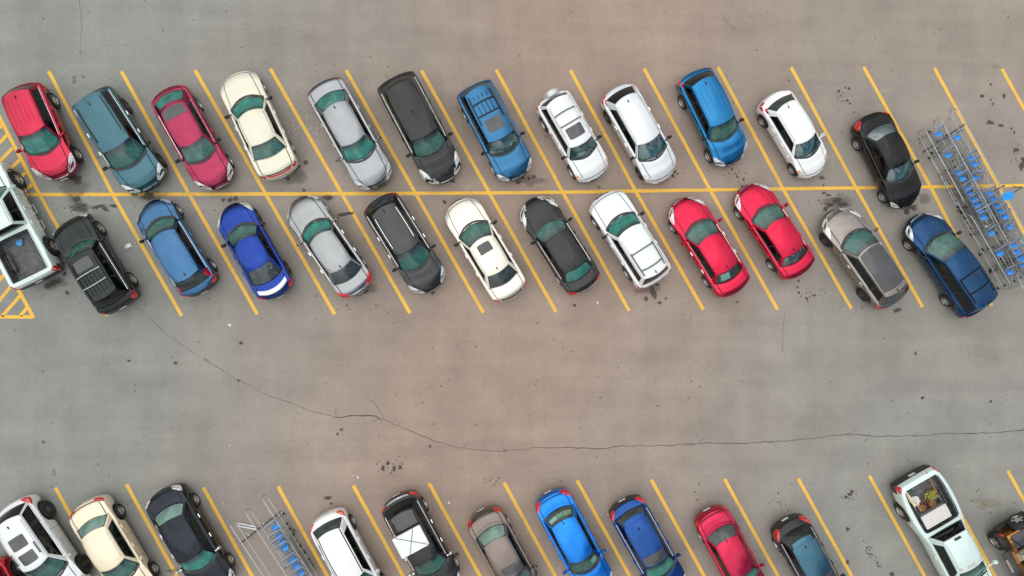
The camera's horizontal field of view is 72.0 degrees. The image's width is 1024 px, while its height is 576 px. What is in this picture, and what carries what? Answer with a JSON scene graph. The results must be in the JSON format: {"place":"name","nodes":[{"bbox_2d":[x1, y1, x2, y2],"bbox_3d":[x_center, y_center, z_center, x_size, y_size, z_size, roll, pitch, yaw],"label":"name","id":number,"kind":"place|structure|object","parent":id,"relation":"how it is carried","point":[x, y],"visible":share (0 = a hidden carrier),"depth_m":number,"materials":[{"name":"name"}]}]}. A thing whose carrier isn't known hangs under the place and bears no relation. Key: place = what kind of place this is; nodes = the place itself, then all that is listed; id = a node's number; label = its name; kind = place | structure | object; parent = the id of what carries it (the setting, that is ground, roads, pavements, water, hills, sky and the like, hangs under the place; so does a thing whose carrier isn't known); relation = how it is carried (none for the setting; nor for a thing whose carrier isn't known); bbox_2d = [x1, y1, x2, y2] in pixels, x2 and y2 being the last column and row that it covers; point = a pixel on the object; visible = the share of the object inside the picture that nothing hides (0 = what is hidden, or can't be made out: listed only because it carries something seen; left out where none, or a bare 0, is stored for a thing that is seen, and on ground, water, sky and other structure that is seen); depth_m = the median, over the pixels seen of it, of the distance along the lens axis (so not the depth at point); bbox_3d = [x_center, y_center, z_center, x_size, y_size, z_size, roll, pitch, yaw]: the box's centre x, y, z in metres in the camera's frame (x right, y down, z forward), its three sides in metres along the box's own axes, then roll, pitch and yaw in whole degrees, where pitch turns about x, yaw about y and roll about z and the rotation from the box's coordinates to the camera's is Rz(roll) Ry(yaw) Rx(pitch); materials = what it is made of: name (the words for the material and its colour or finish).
{"place":"outdoors","nodes":[
{"label":"outdoors","id":0,"kind":"place"},
{"bbox_2d":[0,0,1023,575],"bbox_3d":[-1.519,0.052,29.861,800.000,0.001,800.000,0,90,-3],"label":"ground","id":1,"kind":"structure","parent":0,"point":[598,366],"depth_m":29.98,"materials":[{"name":"grey asphalt"}]},
{"bbox_2d":[0,555,23,575],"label":"hatchback","id":2,"kind":"object","parent":1,"relation":"on","point":[8,567],"visible":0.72,"depth_m":28.13,"materials":[{"name":"paint"}]},
{"bbox_2d":[0,162,64,289],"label":"pickup truck","id":3,"kind":"object","parent":1,"relation":"on","point":[32,260],"visible":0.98,"depth_m":27.98,"materials":[{"name":"paint"}]},
{"bbox_2d":[1,82,82,180],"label":"car","id":4,"kind":"object","parent":1,"relation":"on","point":[36,122],"visible":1,"depth_m":27.88,"materials":[{"name":"paint"}]},
{"bbox_2d":[35,100,49,114],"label":"side window","id":5,"kind":"structure","parent":4,"relation":"in","point":[41,105],"depth_m":27.72,"materials":[{"name":"black glass"}]},
{"bbox_2d":[40,112,57,133],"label":"side window","id":6,"kind":"structure","parent":4,"relation":"in","point":[48,121],"depth_m":27.75,"materials":[{"name":"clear glass"}]},
{"bbox_2d":[0,494,91,575],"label":"car","id":7,"kind":"object","parent":1,"relation":"on","point":[34,540],"visible":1,"depth_m":27.65,"materials":[{"name":"paint"}]},
{"bbox_2d":[0,502,25,523],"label":"rear window","id":8,"kind":"structure","parent":7,"relation":"in","point":[15,511],"depth_m":27.57,"materials":[{"name":"black glass"}]},
{"bbox_2d":[22,505,36,524],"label":"side window","id":9,"kind":"structure","parent":7,"relation":"in","point":[28,514],"depth_m":27.64,"materials":[{"name":"black glass"}]},
{"bbox_2d":[31,522,49,538],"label":"side window","id":10,"kind":"structure","parent":7,"relation":"in","point":[38,529],"depth_m":27.65,"materials":[{"name":"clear glass"}]},
{"bbox_2d":[39,538,62,554],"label":"side window","id":11,"kind":"structure","parent":7,"relation":"in","point":[49,545],"depth_m":27.69,"materials":[{"name":"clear glass"}]},
{"bbox_2d":[52,213,140,314],"bbox_3d":[-16.763,-0.975,28.184,2.040,1.804,4.158,-31,91,-3],"label":"car","id":12,"kind":"object","parent":1,"relation":"on","point":[107,284],"visible":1,"depth_m":27.94,"materials":[{"name":"paint"}]},
{"bbox_2d":[95,244,108,261],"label":"side window","id":13,"kind":"structure","parent":12,"relation":"in","point":[100,252],"depth_m":27.79,"materials":[{"name":"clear glass"}]},
{"bbox_2d":[94,289,126,308],"bbox_3d":[-15.873,0.446,27.768,1.315,0.513,0.315,-31,91,-3],"label":"rear window","id":14,"kind":"structure","parent":12,"relation":"in","point":[116,295],"depth_m":27.75,"materials":[{"name":"black glass"}]},
{"bbox_2d":[103,261,117,274],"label":"side window","id":15,"kind":"structure","parent":12,"relation":"in","point":[108,265],"depth_m":27.78,"materials":[{"name":"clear glass"}]},
{"bbox_2d":[112,277,125,287],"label":"side window","id":16,"kind":"structure","parent":12,"relation":"in","point":[118,281],"depth_m":27.81,"materials":[{"name":"black glass"}]},
{"bbox_2d":[69,494,159,575],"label":"sedan","id":17,"kind":"object","parent":1,"relation":"on","point":[106,536],"visible":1,"depth_m":28.01,"materials":[{"name":"paint"}]},
{"bbox_2d":[72,86,167,193],"bbox_3d":[-15.765,-5.931,28.226,2.178,1.840,4.431,-32,91,-3],"label":"car","id":18,"kind":"object","parent":1,"relation":"on","point":[118,138],"visible":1,"depth_m":27.88,"materials":[{"name":"paint"}]},
{"bbox_2d":[102,91,117,104],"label":"side window","id":19,"kind":"structure","parent":18,"relation":"in","point":[108,96],"depth_m":27.81,"materials":[{"name":"black glass"}]},
{"bbox_2d":[112,107,128,122],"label":"side window","id":20,"kind":"structure","parent":18,"relation":"in","point":[118,111],"depth_m":27.82,"materials":[{"name":"black glass"}]},
{"bbox_2d":[120,120,141,142],"bbox_3d":[-15.054,-6.156,27.867,0.149,0.451,1.066,-32,91,-3],"label":"side window","id":21,"kind":"structure","parent":18,"relation":"in","point":[130,130],"depth_m":27.86,"materials":[{"name":"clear glass"}]},
{"bbox_2d":[137,199,218,296],"bbox_3d":[-13.614,-1.667,28.448,2.040,1.601,4.314,-31,91,-3],"label":"hatchback","id":22,"kind":"object","parent":1,"relation":"on","point":[189,268],"visible":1,"depth_m":28.08,"materials":[{"name":"paint"}]},
{"bbox_2d":[145,483,235,575],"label":"sedan","id":23,"kind":"object","parent":1,"relation":"on","point":[182,525],"visible":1,"depth_m":28.18,"materials":[{"name":"paint"}]},
{"bbox_2d":[151,85,234,190],"bbox_3d":[-12.916,-6.083,28.563,2.022,1.456,4.534,-29,91,-3],"label":"hatchback","id":24,"kind":"object","parent":1,"relation":"on","point":[207,161],"visible":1,"depth_m":28.22,"materials":[{"name":"paint"}]},
{"bbox_2d":[217,203,294,299],"bbox_3d":[-10.501,-1.530,28.683,2.003,1.446,4.309,-29,91,-3],"label":"coupe","id":25,"kind":"object","parent":1,"relation":"on","point":[265,269],"visible":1,"depth_m":28.39,"materials":[{"name":"paint"}]},
{"bbox_2d":[220,71,298,180],"bbox_3d":[-10.361,-6.685,28.699,2.095,1.445,4.723,-25,91,-3],"label":"sedan","id":26,"kind":"object","parent":1,"relation":"on","point":[269,148],"visible":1,"depth_m":28.42,"materials":[{"name":"paint"}]},
{"bbox_2d":[230,494,317,575],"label":"cart corral","id":27,"kind":"object","parent":1,"relation":"on","point":[248,536],"visible":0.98,"depth_m":28.97,"materials":[{"name":"metal"}]},
{"bbox_2d":[265,512,294,543],"bbox_3d":[-9.480,9.863,28.902,0.575,1.071,1.012,-37,92,-2],"label":"shopping cart","id":28,"kind":"object","parent":1,"relation":"on","point":[275,527],"visible":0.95,"depth_m":28.60,"materials":[{"name":"metal"}]},
{"bbox_2d":[268,522,296,554],"bbox_3d":[-9.365,10.276,28.907,0.575,1.071,1.012,-33,91,-3],"label":"shopping cart","id":29,"kind":"object","parent":1,"relation":"on","point":[277,535],"visible":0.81,"depth_m":28.59,"materials":[{"name":"metal"}]},
{"bbox_2d":[271,528,297,559],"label":"shopping cart","id":30,"kind":"object","parent":1,"relation":"on","point":[281,540],"visible":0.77,"depth_m":28.58,"materials":[{"name":"metal"}]},
{"bbox_2d":[274,533,302,563],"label":"shopping cart","id":31,"kind":"object","parent":1,"relation":"on","point":[285,548],"visible":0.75,"depth_m":28.58,"materials":[{"name":"metal"}]},
{"bbox_2d":[282,545,310,575],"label":"shopping cart","id":32,"kind":"object","parent":1,"relation":"on","point":[293,558],"visible":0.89,"depth_m":28.62,"materials":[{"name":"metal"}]},
{"bbox_2d":[286,551,312,575],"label":"shopping cart","id":33,"kind":"object","parent":1,"relation":"on","point":[296,565],"visible":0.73,"depth_m":28.61,"materials":[{"name":"metal"}]},
{"bbox_2d":[290,558,315,575],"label":"shopping cart","id":34,"kind":"object","parent":1,"relation":"on","point":[301,572],"visible":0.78,"depth_m":28.61,"materials":[{"name":"metal"}]},
{"bbox_2d":[287,195,372,297],"bbox_3d":[-7.512,-1.737,28.829,2.022,1.459,4.701,-35,92,-2],"label":"sedan","id":35,"kind":"object","parent":1,"relation":"on","point":[331,249],"visible":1,"depth_m":28.56,"materials":[{"name":"paint"}]},
{"bbox_2d":[310,507,384,575],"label":"hatchback","id":36,"kind":"object","parent":1,"relation":"on","point":[339,543],"visible":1,"depth_m":28.25,"materials":[{"name":"paint"}]},
{"bbox_2d":[307,77,391,189],"bbox_3d":[-6.627,-6.319,28.878,2.068,1.466,4.930,-29,91,-3],"label":"sedan","id":37,"kind":"object","parent":1,"relation":"on","point":[345,125],"visible":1,"depth_m":28.55,"materials":[{"name":"paint"}]},
{"bbox_2d":[364,192,445,293],"bbox_3d":[-4.361,-1.802,28.888,2.058,1.661,4.486,-32,91,-3],"label":"crossover","id":38,"kind":"object","parent":1,"relation":"on","point":[400,235],"visible":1,"depth_m":28.44,"materials":[{"name":"paint"}]},
{"bbox_2d":[367,196,393,214],"bbox_3d":[-5.280,-3.332,28.369,1.284,0.473,0.387,-32,91,-3],"label":"rear window","id":39,"kind":"structure","parent":38,"relation":"in","point":[390,199],"depth_m":28.34,"materials":[{"name":"black glass"}]},
{"bbox_2d":[377,71,460,184],"bbox_3d":[-3.757,-6.551,28.860,2.132,1.795,4.828,-28,91,-3],"label":"minivan","id":40,"kind":"object","parent":1,"relation":"on","point":[417,122],"visible":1,"depth_m":28.40,"materials":[{"name":"paint"}]},
{"bbox_2d":[382,489,460,575],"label":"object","id":41,"kind":"object","parent":1,"relation":"on","point":[404,511],"visible":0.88,"depth_m":28.45,"materials":[{"name":"paint"}]},
{"bbox_2d":[385,498,412,519],"bbox_3d":[-4.536,8.886,28.376,1.284,0.489,0.342,-28,91,-3],"label":"rear window","id":42,"kind":"structure","parent":41,"relation":"in","point":[406,504],"depth_m":28.36,"materials":[{"name":"black glass"}]},
{"bbox_2d":[392,524,431,558],"bbox_3d":[-3.941,10.061,27.895,1.272,0.337,1.119,-28,91,-3],"label":"roof box","id":43,"kind":"object","parent":41,"relation":"on","point":[412,540],"visible":1,"depth_m":27.75,"materials":[{"name":"white plastic"}]},
{"bbox_2d":[430,535,444,552],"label":"side window","id":44,"kind":"structure","parent":41,"relation":"in","point":[433,537],"depth_m":28.47,"materials":[{"name":"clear glass"}]},
{"bbox_2d":[445,198,525,301],"bbox_3d":[-1.125,-1.608,29.148,2.040,1.471,4.719,-31,91,-3],"label":"sedan","id":45,"kind":"object","parent":1,"relation":"on","point":[490,258],"visible":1,"depth_m":28.87,"materials":[{"name":"paint"}]},
{"bbox_2d":[457,79,531,181],"bbox_3d":[-0.677,-6.474,29.012,2.040,1.805,4.305,-28,91,-3],"label":"car","id":46,"kind":"object","parent":1,"relation":"on","point":[489,120],"visible":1,"depth_m":28.73,"materials":[{"name":"paint"}]},
{"bbox_2d":[468,505,538,575],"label":"sedan","id":47,"kind":"object","parent":1,"relation":"on","point":[497,542],"visible":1,"depth_m":28.75,"materials":[{"name":"paint"}]},
{"bbox_2d":[0,66,1023,575],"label":"bay lines","id":48,"kind":"object","parent":1,"relation":"on","point":[152,264],"visible":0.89,"depth_m":29.95,"materials":[{"name":"yellow paint"}]},
{"bbox_2d":[0,124,1023,318],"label":"cross lines","id":49,"kind":"object","parent":1,"relation":"on","point":[3,315],"visible":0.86,"depth_m":29.69,"materials":[{"name":"yellow paint"}]},
{"bbox_2d":[16,17,1023,575],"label":"oil stains","id":50,"kind":"object","parent":1,"relation":"on","point":[150,195],"visible":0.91,"depth_m":29.79,"materials":[{"name":"brown liquid"}]},
{"bbox_2d":[51,0,1022,502],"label":"pavement cracks","id":51,"kind":"object","parent":1,"relation":"on","point":[589,448],"visible":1,"depth_m":30.11,"materials":[{"name":"grey asphalt"}]},
{"bbox_2d":[519,196,599,294],"bbox_3d":[1.961,-1.799,29.310,2.040,1.462,4.539,-32,91,-3],"label":"sedan","id":52,"kind":"object","parent":1,"relation":"on","point":[559,245],"visible":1,"depth_m":29.04,"materials":[{"name":"paint"}]},
{"bbox_2d":[536,88,608,182],"bbox_3d":[2.522,-6.324,29.185,1.948,1.784,4.114,-30,91,-3],"label":"car","id":53,"kind":"object","parent":1,"relation":"on","point":[563,122],"visible":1,"depth_m":28.91,"materials":[{"name":"paint"}]},
{"bbox_2d":[535,487,612,575],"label":"sedan","id":54,"kind":"object","parent":1,"relation":"on","point":[571,537],"visible":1,"depth_m":28.98,"materials":[{"name":"paint"}]},
{"bbox_2d":[589,190,670,288],"bbox_3d":[4.905,-2.067,29.278,2.077,1.824,4.353,-32,91,-3],"label":"car","id":55,"kind":"object","parent":1,"relation":"on","point":[616,219],"visible":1,"depth_m":28.88,"materials":[{"name":"paint"}]},
{"bbox_2d":[643,266,667,284],"bbox_3d":[5.912,-0.509,28.883,1.320,0.553,0.308,-32,91,-3],"label":"rear window","id":56,"kind":"structure","parent":55,"relation":"in","point":[646,281],"depth_m":28.84,"materials":[{"name":"black glass"}]},
{"bbox_2d":[600,83,675,183],"bbox_3d":[5.368,-6.435,29.430,2.022,1.585,4.458,-30,91,-3],"label":"hatchback","id":57,"kind":"object","parent":1,"relation":"on","point":[628,115],"visible":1,"depth_m":29.16,"materials":[{"name":"paint"}]},
{"bbox_2d":[608,494,685,575],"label":"crossover","id":58,"kind":"object","parent":1,"relation":"on","point":[646,543],"visible":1,"depth_m":28.81,"materials":[{"name":"paint"}]},
{"bbox_2d":[616,505,644,527],"bbox_3d":[4.901,9.358,28.849,1.307,0.447,0.395,-29,91,-3],"label":"rear window","id":59,"kind":"structure","parent":58,"relation":"in","point":[639,509],"depth_m":28.90,"materials":[{"name":"grey glass"}]},
{"bbox_2d":[667,197,749,297],"bbox_3d":[8.257,-1.753,29.625,2.040,1.471,4.677,-32,91,-3],"label":"sedan","id":60,"kind":"object","parent":1,"relation":"on","point":[696,228],"visible":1,"depth_m":29.37,"materials":[{"name":"paint"}]},
{"bbox_2d":[675,67,746,167],"bbox_3d":[8.464,-7.146,29.538,2.022,1.684,4.300,-27,91,-3],"label":"minivan","id":61,"kind":"object","parent":1,"relation":"on","point":[703,99],"visible":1,"depth_m":29.18,"materials":[{"name":"paint"}]},
{"bbox_2d":[693,504,764,575],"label":"hatchback","id":62,"kind":"object","parent":1,"relation":"on","point":[721,535],"visible":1,"depth_m":29.21,"materials":[{"name":"paint"}]},
{"bbox_2d":[733,183,814,279],"bbox_3d":[11.069,-2.425,29.769,2.040,1.470,4.503,-33,91,-2],"label":"sedan","id":63,"kind":"object","parent":1,"relation":"on","point":[782,244],"visible":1,"depth_m":29.51,"materials":[{"name":"paint"}]},
{"bbox_2d":[756,90,827,178],"bbox_3d":[11.976,-6.490,29.734,1.948,1.648,3.995,-32,91,-3],"label":"hatchback","id":64,"kind":"object","parent":1,"relation":"on","point":[783,117],"visible":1,"depth_m":29.51,"materials":[{"name":"paint"}]},
{"bbox_2d":[770,513,845,575],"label":"crossover","id":65,"kind":"object","parent":1,"relation":"on","point":[797,543],"visible":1,"depth_m":29.16,"materials":[{"name":"paint"}]},
{"bbox_2d":[781,524,812,548],"bbox_3d":[11.872,10.310,29.202,1.303,0.448,0.499,-29,91,-3],"label":"rear window","id":66,"kind":"structure","parent":65,"relation":"in","point":[804,530],"depth_m":29.24,"materials":[{"name":"black glass"}]},
{"bbox_2d":[819,208,908,309],"bbox_3d":[14.954,-1.292,29.876,2.095,1.649,4.788,-35,92,-2],"label":"crossover","id":67,"kind":"object","parent":1,"relation":"on","point":[866,260],"visible":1,"depth_m":29.52,"materials":[{"name":"paint"}]},
{"bbox_2d":[845,254,865,272],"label":"side window","id":68,"kind":"structure","parent":67,"relation":"in","point":[856,264],"depth_m":29.40,"materials":[{"name":"black glass"}]},
{"bbox_2d":[858,273,874,288],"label":"side window","id":69,"kind":"structure","parent":67,"relation":"in","point":[865,277],"depth_m":29.39,"materials":[{"name":"black glass"}]},
{"bbox_2d":[883,285,906,304],"bbox_3d":[16.070,0.265,29.444,1.328,0.464,0.407,-35,92,-2],"label":"rear window","id":70,"kind":"structure","parent":67,"relation":"in","point":[891,298],"depth_m":29.40,"materials":[{"name":"grey glass"}]},
{"bbox_2d":[850,111,921,208],"bbox_3d":[16.079,-5.442,30.042,2.003,1.446,4.379,-27,91,-3],"label":"sedan","id":71,"kind":"object","parent":1,"relation":"on","point":[878,140],"visible":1,"depth_m":29.78,"materials":[{"name":"paint"}]},
{"bbox_2d":[919,124,952,153],"bbox_3d":[18.294,-6.376,30.343,0.575,1.071,1.012,-34,92,-2],"label":"shopping cart","id":72,"kind":"object","parent":1,"relation":"on","point":[938,133],"visible":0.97,"depth_m":30.11,"materials":[{"name":"metal"}]},
{"bbox_2d":[890,464,997,575],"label":"pickup truck","id":73,"kind":"object","parent":1,"relation":"on","point":[950,546],"visible":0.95,"depth_m":29.64,"materials":[{"name":"paint"}]},
{"bbox_2d":[924,488,938,502],"bbox_3d":[17.752,8.777,29.843,0.606,0.359,0.462,-29,91,-3],"label":"flower bunch","id":74,"kind":"object","parent":73,"relation":"in","point":[930,495],"visible":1,"depth_m":29.77,"materials":[{"name":"yellow plant"}]},
{"bbox_2d":[918,501,951,529],"bbox_3d":[17.814,9.599,29.782,1.220,0.410,0.610,-29,91,-3],"label":"tool chest","id":75,"kind":"object","parent":73,"relation":"on","point":[931,517],"visible":0.97,"depth_m":29.59,"materials":[{"name":"grey metal"}]},
{"bbox_2d":[928,145,960,174],"bbox_3d":[18.683,-5.470,30.361,0.575,1.071,1.012,-29,91,-3],"label":"shopping cart","id":76,"kind":"object","parent":1,"relation":"on","point":[948,155],"visible":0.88,"depth_m":30.12,"materials":[{"name":"metal"}]},
{"bbox_2d":[902,213,997,317],"bbox_3d":[18.685,-1.025,29.979,2.086,1.823,4.920,-35,92,-2],"label":"minivan","id":77,"kind":"object","parent":1,"relation":"on","point":[955,270],"visible":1,"depth_m":29.63,"materials":[{"name":"paint"}]},
{"bbox_2d":[937,128,970,154],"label":"shopping cart","id":78,"kind":"object","parent":1,"relation":"on","point":[957,137],"visible":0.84,"depth_m":30.11,"materials":[{"name":"metal"}]},
{"bbox_2d":[939,164,971,191],"bbox_3d":[19.160,-4.719,30.384,0.575,1.071,1.012,-30,91,-3],"label":"shopping cart","id":79,"kind":"object","parent":1,"relation":"on","point":[958,172],"visible":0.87,"depth_m":30.10,"materials":[{"name":"metal"}]},
{"bbox_2d":[943,169,974,197],"bbox_3d":[19.306,-4.470,30.391,0.575,1.071,1.012,-27,91,-3],"label":"shopping cart","id":80,"kind":"object","parent":1,"relation":"on","point":[962,178],"visible":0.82,"depth_m":30.08,"materials":[{"name":"metal"}]},
{"bbox_2d":[947,179,980,205],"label":"shopping cart","id":81,"kind":"object","parent":1,"relation":"on","point":[968,186],"visible":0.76,"depth_m":30.10,"materials":[{"name":"metal"}]},
{"bbox_2d":[950,184,983,211],"bbox_3d":[19.679,-3.828,30.409,0.575,1.071,1.012,-29,91,-3],"label":"shopping cart","id":82,"kind":"object","parent":1,"relation":"on","point":[970,193],"visible":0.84,"depth_m":30.10,"materials":[{"name":"metal"}]},
{"bbox_2d":[951,149,983,175],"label":"shopping cart","id":83,"kind":"object","parent":1,"relation":"on","point":[969,158],"visible":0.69,"depth_m":30.10,"materials":[{"name":"metal"}]},
{"bbox_2d":[916,108,1023,289],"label":"cart corral","id":84,"kind":"object","parent":1,"relation":"on","point":[1008,196],"visible":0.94,"depth_m":30.10,"materials":[{"name":"metal"}]},
{"bbox_2d":[954,191,986,217],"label":"shopping cart","id":85,"kind":"object","parent":1,"relation":"on","point":[973,199],"visible":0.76,"depth_m":30.11,"materials":[{"name":"metal"}]},
{"bbox_2d":[955,155,987,180],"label":"shopping cart","id":86,"kind":"object","parent":1,"relation":"on","point":[974,163],"visible":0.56,"depth_m":30.09,"materials":[{"name":"metal"}]},
{"bbox_2d":[960,170,984,196],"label":"shopping cart","id":87,"kind":"object","parent":1,"relation":"on","point":[975,177],"visible":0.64,"depth_m":30.11,"materials":[{"name":"metal"}]},
{"bbox_2d":[957,196,989,223],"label":"shopping cart","id":88,"kind":"object","parent":1,"relation":"on","point":[974,205],"visible":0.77,"depth_m":30.11,"materials":[{"name":"metal"}]},
{"bbox_2d":[960,202,992,229],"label":"shopping cart","id":89,"kind":"object","parent":1,"relation":"on","point":[980,211],"visible":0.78,"depth_m":30.14,"materials":[{"name":"metal"}]},
{"bbox_2d":[964,208,995,235],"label":"shopping cart","id":90,"kind":"object","parent":1,"relation":"on","point":[983,217],"visible":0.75,"depth_m":30.13,"materials":[{"name":"metal"}]},
{"bbox_2d":[970,224,1004,250],"bbox_3d":[20.595,-2.154,30.453,0.575,1.071,1.012,-33,91,-3],"label":"shopping cart","id":91,"kind":"object","parent":1,"relation":"on","point":[991,234],"visible":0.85,"depth_m":30.18,"materials":[{"name":"metal"}]},
{"bbox_2d":[977,184,1002,210],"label":"shopping cart","id":92,"kind":"object","parent":1,"relation":"on","point":[988,193],"visible":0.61,"depth_m":30.11,"materials":[{"name":"metal"}]},
{"bbox_2d":[977,198,1009,224],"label":"shopping cart","id":93,"kind":"object","parent":1,"relation":"on","point":[996,206],"visible":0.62,"depth_m":30.14,"materials":[{"name":"metal"}]},
{"bbox_2d":[983,190,1005,215],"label":"shopping cart","id":94,"kind":"object","parent":1,"relation":"on","point":[993,198],"visible":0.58,"depth_m":30.12,"materials":[{"name":"metal"}]},
{"bbox_2d":[979,245,1012,270],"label":"shopping cart","id":95,"kind":"object","parent":1,"relation":"on","point":[1000,253],"visible":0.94,"depth_m":30.21,"materials":[{"name":"metal"}]},
{"bbox_2d":[984,202,1013,228],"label":"shopping cart","id":96,"kind":"object","parent":1,"relation":"on","point":[1000,211],"visible":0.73,"depth_m":30.15,"materials":[{"name":"metal"}]},
{"bbox_2d":[987,208,1019,234],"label":"shopping cart","id":97,"kind":"object","parent":1,"relation":"on","point":[1005,216],"visible":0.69,"depth_m":30.15,"materials":[{"name":"metal"}]},
{"bbox_2d":[989,264,1021,289],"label":"shopping cart","id":98,"kind":"object","parent":1,"relation":"on","point":[1009,272],"visible":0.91,"depth_m":30.31,"materials":[{"name":"metal"}]},
{"bbox_2d":[987,511,1023,575],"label":"off road vehicle","id":99,"kind":"object","parent":1,"relation":"on","point":[1009,536],"visible":1,"depth_m":30.11,"materials":[{"name":"metal"}]},
{"bbox_2d":[988,218,1023,243],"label":"shopping cart","id":100,"kind":"object","parent":1,"relation":"on","point":[1008,237],"visible":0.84,"depth_m":30.19,"materials":[{"name":"metal"}]},
{"bbox_2d":[992,237,1023,262],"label":"shopping cart","id":101,"kind":"object","parent":1,"relation":"on","point":[1013,245],"visible":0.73,"depth_m":30.20,"materials":[{"name":"metal"}]},
{"bbox_2d":[996,244,1023,269],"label":"shopping cart","id":102,"kind":"object","parent":1,"relation":"on","point":[1017,252],"visible":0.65,"depth_m":30.19,"materials":[{"name":"metal"}]},
{"bbox_2d":[1000,252,1023,275],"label":"shopping cart","id":103,"kind":"object","parent":1,"relation":"on","point":[1020,258],"visible":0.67,"depth_m":30.22,"materials":[{"name":"metal"}]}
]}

